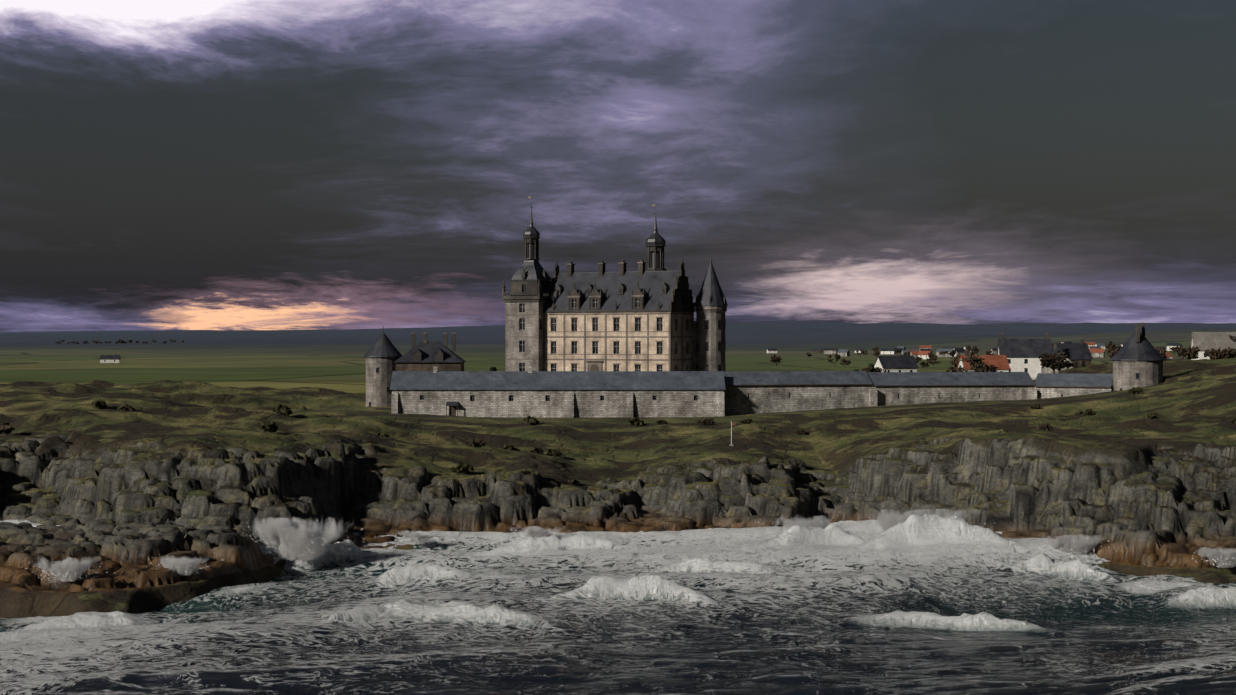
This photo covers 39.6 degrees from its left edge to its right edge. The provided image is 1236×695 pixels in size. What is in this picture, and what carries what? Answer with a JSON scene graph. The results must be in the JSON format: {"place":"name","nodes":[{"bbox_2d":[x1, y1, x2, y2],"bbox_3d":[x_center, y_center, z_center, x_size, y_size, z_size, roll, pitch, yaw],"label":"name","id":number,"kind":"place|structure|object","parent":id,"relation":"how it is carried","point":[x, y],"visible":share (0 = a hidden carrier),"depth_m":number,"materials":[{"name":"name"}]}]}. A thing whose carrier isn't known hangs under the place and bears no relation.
{"place":"outdoors","nodes":[
{"label":"outdoors","id":0,"kind":"place"},
{"bbox_2d":[0,357,1235,617],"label":"headland","id":1,"kind":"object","parent":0,"point":[190,469],"depth_m":280.82,"materials":[{"name":"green stone"}]},
{"bbox_2d":[0,422,14,434],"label":"bush","id":2,"kind":"object","parent":1,"relation":"on","point":[6,430],"visible":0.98,"depth_m":317.85,"materials":[{"name":"green plant"}]},
{"bbox_2d":[20,557,106,581],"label":"spray burst","id":3,"kind":"object","parent":1,"relation":"on","point":[66,573],"visible":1,"depth_m":222.98,"materials":[{"name":"white liquid"}]},
{"bbox_2d":[92,399,107,408],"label":"bush","id":4,"kind":"object","parent":1,"relation":"on","point":[99,403],"visible":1,"depth_m":340.35,"materials":[{"name":"green plant"}]},
{"bbox_2d":[119,404,134,410],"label":"bush","id":5,"kind":"object","parent":1,"relation":"on","point":[126,407],"visible":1,"depth_m":339.22,"materials":[{"name":"green plant"}]},
{"bbox_2d":[146,557,210,575],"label":"spray burst","id":6,"kind":"object","parent":1,"relation":"on","point":[176,569],"visible":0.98,"depth_m":227.91,"materials":[{"name":"white liquid"}]},
{"bbox_2d":[258,420,277,432],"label":"bush","id":7,"kind":"object","parent":1,"relation":"on","point":[266,426],"visible":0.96,"depth_m":296.07,"materials":[{"name":"green plant"}]},
{"bbox_2d":[273,404,292,415],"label":"bush","id":8,"kind":"object","parent":1,"relation":"on","point":[281,409],"visible":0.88,"depth_m":340.14,"materials":[{"name":"green plant"}]},
{"bbox_2d":[375,432,389,437],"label":"bush","id":9,"kind":"object","parent":1,"relation":"on","point":[383,435],"visible":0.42,"depth_m":317.94,"materials":[{"name":"green plant"}]},
{"bbox_2d":[363,326,465,406],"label":"lodge and tower","id":10,"kind":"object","parent":1,"relation":"on","point":[384,357],"visible":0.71,"depth_m":395.83,"materials":[{"name":"stone"}]},
{"bbox_2d":[449,464,473,473],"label":"bush","id":11,"kind":"object","parent":1,"relation":"on","point":[465,468],"visible":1,"depth_m":291.76,"materials":[{"name":"green plant"}]},
{"bbox_2d":[469,439,484,446],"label":"bush","id":12,"kind":"object","parent":1,"relation":"on","point":[478,442],"visible":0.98,"depth_m":308.87,"materials":[{"name":"green plant"}]},
{"bbox_2d":[502,444,518,450],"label":"bush","id":13,"kind":"object","parent":1,"relation":"on","point":[509,447],"visible":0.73,"depth_m":326.00,"materials":[{"name":"green plant"}]},
{"bbox_2d":[523,416,538,424],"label":"bush","id":14,"kind":"object","parent":1,"relation":"on","point":[529,420],"visible":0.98,"depth_m":358.26,"materials":[{"name":"green plant"}]},
{"bbox_2d":[529,447,544,453],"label":"bush","id":15,"kind":"object","parent":1,"relation":"on","point":[536,450],"visible":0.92,"depth_m":320.40,"materials":[{"name":"green plant"}]},
{"bbox_2d":[547,449,561,456],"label":"bush","id":16,"kind":"object","parent":1,"relation":"on","point":[556,452],"visible":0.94,"depth_m":321.50,"materials":[{"name":"green plant"}]},
{"bbox_2d":[390,366,724,417],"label":"range building","id":17,"kind":"structure","parent":1,"relation":"on","point":[567,394],"depth_m":376.36,"materials":[{"name":"stone"}]},
{"bbox_2d":[567,478,579,483],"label":"bush","id":18,"kind":"object","parent":1,"relation":"on","point":[573,481],"visible":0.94,"depth_m":292.46,"materials":[{"name":"green plant"}]},
{"bbox_2d":[502,196,727,371],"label":"castle block","id":19,"kind":"structure","parent":1,"relation":"on","point":[640,319],"depth_m":410.00,"materials":[{"name":"stone"}]},
{"bbox_2d":[627,417,643,425],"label":"bush","id":20,"kind":"object","parent":1,"relation":"on","point":[634,421],"visible":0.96,"depth_m":359.61,"materials":[{"name":"green plant"}]},
{"bbox_2d":[655,419,666,423],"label":"bush","id":21,"kind":"object","parent":1,"relation":"on","point":[661,421],"visible":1,"depth_m":360.07,"materials":[{"name":"green plant"}]},
{"bbox_2d":[695,417,715,424],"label":"bush","id":22,"kind":"object","parent":1,"relation":"on","point":[704,420],"visible":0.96,"depth_m":354.35,"materials":[{"name":"green plant"}]},
{"bbox_2d":[730,421,734,445],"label":"marker pole","id":23,"kind":"object","parent":1,"relation":"on","point":[731,444],"visible":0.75,"depth_m":330.66,"materials":[{"name":"metal"}]},
{"bbox_2d":[740,418,752,423],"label":"bush","id":24,"kind":"object","parent":1,"relation":"on","point":[747,421],"visible":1,"depth_m":345.82,"materials":[{"name":"green plant"}]},
{"bbox_2d":[794,428,805,433],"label":"bush","id":25,"kind":"object","parent":1,"relation":"on","point":[802,431],"visible":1,"depth_m":345.73,"materials":[{"name":"green plant"}]},
{"bbox_2d":[723,323,1164,414],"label":"perimeter wall","id":26,"kind":"structure","parent":1,"relation":"on","point":[1137,358],"depth_m":387.11,"materials":[{"name":"stone"}]},
{"bbox_2d":[974,361,995,371],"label":"tree","id":27,"kind":"object","parent":1,"relation":"on","point":[981,366],"visible":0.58,"depth_m":455.62,"materials":[{"name":"green plant"}]},
{"bbox_2d":[1030,404,1040,408],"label":"bush","id":28,"kind":"object","parent":1,"relation":"on","point":[1035,406],"visible":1,"depth_m":360.40,"materials":[{"name":"green plant"}]},
{"bbox_2d":[1035,422,1052,430],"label":"bush","id":29,"kind":"object","parent":1,"relation":"on","point":[1045,426],"visible":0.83,"depth_m":316.71,"materials":[{"name":"green plant"}]},
{"bbox_2d":[1038,351,1073,372],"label":"tree","id":30,"kind":"object","parent":1,"relation":"on","point":[1052,360],"visible":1,"depth_m":450.45,"materials":[{"name":"green plant"}]},
{"bbox_2d":[1074,409,1095,415],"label":"bush","id":31,"kind":"object","parent":1,"relation":"on","point":[1088,412],"visible":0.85,"depth_m":347.81,"materials":[{"name":"green plant"}]},
{"bbox_2d":[1109,348,1120,356],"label":"tree","id":32,"kind":"object","parent":1,"relation":"on","point":[1113,353],"visible":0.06,"depth_m":452.24,"materials":[{"name":"green plant"}]},
{"bbox_2d":[1127,387,1142,393],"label":"bush","id":33,"kind":"object","parent":1,"relation":"on","point":[1135,390],"visible":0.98,"depth_m":362.88,"materials":[{"name":"green plant"}]},
{"bbox_2d":[1146,413,1156,417],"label":"bush","id":34,"kind":"object","parent":1,"relation":"on","point":[1151,415],"visible":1,"depth_m":339.17,"materials":[{"name":"green plant"}]},
{"bbox_2d":[1156,347,1166,357],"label":"tree","id":35,"kind":"object","parent":1,"relation":"on","point":[1162,352],"visible":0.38,"depth_m":449.14,"materials":[{"name":"green plant"}]},
{"bbox_2d":[1223,417,1235,422],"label":"bush","id":36,"kind":"object","parent":1,"relation":"on","point":[1232,420],"visible":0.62,"depth_m":317.16,"materials":[{"name":"green plant"}]},
{"bbox_2d":[1229,335,1235,341],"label":"tree","id":37,"kind":"object","parent":1,"relation":"on","point":[1232,339],"visible":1,"depth_m":454.07,"materials":[{"name":"green plant"}]},
{"bbox_2d":[0,513,1235,694],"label":"sea water","id":38,"kind":"structure","parent":0,"point":[928,604],"depth_m":189.90,"materials":[{"name":"liquid"}]},
{"bbox_2d":[242,520,384,558],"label":"spray burst","id":39,"kind":"object","parent":38,"relation":"on","point":[293,542],"visible":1,"depth_m":243.69,"materials":[{"name":"white liquid"}]},
{"bbox_2d":[387,531,444,544],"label":"spray droplets","id":40,"kind":"object","parent":38,"relation":"on","point":[418,538],"depth_m":263.63},
{"bbox_2d":[758,518,853,534],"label":"spray burst","id":41,"kind":"object","parent":38,"relation":"on","point":[803,520],"visible":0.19,"depth_m":262.84,"materials":[{"name":"white liquid"}]},
{"bbox_2d":[825,511,984,536],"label":"spray burst","id":42,"kind":"object","parent":38,"relation":"on","point":[887,523],"visible":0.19,"depth_m":255.87,"materials":[{"name":"white liquid"}]},
{"bbox_2d":[1032,537,1108,556],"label":"spray burst","id":43,"kind":"object","parent":38,"relation":"on","point":[1077,548],"visible":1,"depth_m":246.91,"materials":[{"name":"white liquid"}]},
{"bbox_2d":[1192,548,1235,567],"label":"spray burst","id":44,"kind":"object","parent":38,"relation":"on","point":[1225,563],"visible":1,"depth_m":236.27,"materials":[{"name":"white liquid"}]},
{"bbox_2d":[0,321,1235,393],"bbox_3d":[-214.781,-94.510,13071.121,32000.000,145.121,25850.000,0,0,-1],"label":"ground","id":45,"kind":"structure","parent":0,"point":[326,359],"depth_m":3185.26,"materials":[{"name":"green plant"}]},
{"bbox_2d":[100,332,1235,379],"bbox_3d":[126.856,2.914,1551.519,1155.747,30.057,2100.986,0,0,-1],"label":"village houses","id":46,"kind":"structure","parent":45,"relation":"on","point":[1016,355],"depth_m":519.76,"materials":[{"name":"stone"}]},
{"bbox_2d":[770,354,781,366],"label":"tree","id":47,"kind":"object","parent":45,"relation":"on","point":[774,358],"depth_m":1368.34,"materials":[{"name":"green plant"}]},
{"bbox_2d":[826,354,840,367],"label":"tree","id":48,"kind":"object","parent":45,"relation":"on","point":[837,357],"depth_m":1331.40,"materials":[{"name":"green plant"}]},
{"bbox_2d":[840,358,851,365],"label":"tree","id":49,"kind":"object","parent":45,"relation":"on","point":[845,362],"depth_m":1328.57,"materials":[{"name":"green plant"}]},
{"bbox_2d":[867,363,875,371],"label":"tree","id":50,"kind":"object","parent":45,"relation":"on","point":[872,365],"visible":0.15,"depth_m":498.96,"materials":[{"name":"green plant"}]},
{"bbox_2d":[861,365,886,371],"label":"tree","id":51,"kind":"object","parent":45,"relation":"on","point":[868,369],"visible":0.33,"depth_m":497.63,"materials":[{"name":"green plant"}]},
{"bbox_2d":[920,361,929,368],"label":"tree","id":52,"kind":"object","parent":45,"relation":"on","point":[923,365],"depth_m":1283.92,"materials":[{"name":"green plant"}]},
{"bbox_2d":[926,356,941,366],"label":"tree","id":53,"kind":"object","parent":45,"relation":"on","point":[931,360],"depth_m":1352.93,"materials":[{"name":"green plant"}]},
{"bbox_2d":[950,353,960,367],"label":"tree","id":54,"kind":"object","parent":45,"relation":"on","point":[955,360],"visible":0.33,"depth_m":802.43,"materials":[{"name":"green plant"}]},
{"bbox_2d":[946,367,966,371],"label":"tree","id":55,"kind":"object","parent":45,"relation":"on","point":[957,369],"visible":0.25,"depth_m":473.30,"materials":[{"name":"green plant"}]},
{"bbox_2d":[950,353,984,371],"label":"tree","id":56,"kind":"object","parent":45,"relation":"on","point":[973,360],"visible":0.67,"depth_m":498.22,"materials":[{"name":"green plant"}]},
{"bbox_2d":[966,346,977,354],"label":"tree","id":57,"kind":"object","parent":45,"relation":"on","point":[974,349],"depth_m":1701.37,"materials":[{"name":"green plant"}]},
{"bbox_2d":[1051,351,1078,372],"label":"tree","id":58,"kind":"object","parent":45,"relation":"on","point":[1064,355],"visible":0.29,"depth_m":485.31,"materials":[{"name":"green plant"}]},
{"bbox_2d":[1105,341,1121,357],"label":"tree","id":59,"kind":"object","parent":45,"relation":"on","point":[1110,346],"visible":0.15,"depth_m":471.86,"materials":[{"name":"green plant"}]},
{"bbox_2d":[1170,345,1199,359],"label":"tree","id":60,"kind":"object","parent":45,"relation":"on","point":[1190,353],"visible":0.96,"depth_m":475.50,"materials":[{"name":"green plant"}]},
{"bbox_2d":[1205,349,1235,358],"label":"tree","id":61,"kind":"object","parent":45,"relation":"on","point":[1210,356],"visible":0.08,"depth_m":507.97,"materials":[{"name":"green plant"}]},
{"bbox_2d":[1208,347,1235,359],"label":"tree","id":62,"kind":"object","parent":45,"relation":"on","point":[1229,352],"visible":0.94,"depth_m":483.73,"materials":[{"name":"green plant"}]},
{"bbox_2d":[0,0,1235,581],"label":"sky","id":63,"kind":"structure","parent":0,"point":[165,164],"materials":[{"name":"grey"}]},
{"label":"spray burst","id":64,"kind":"structure","parent":0,"visible":0},
{"bbox_2d":[507,527,570,538],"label":"spray droplets","id":65,"kind":"object","parent":64,"relation":"on","point":[536,535],"visible":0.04,"depth_m":266.82}
]}

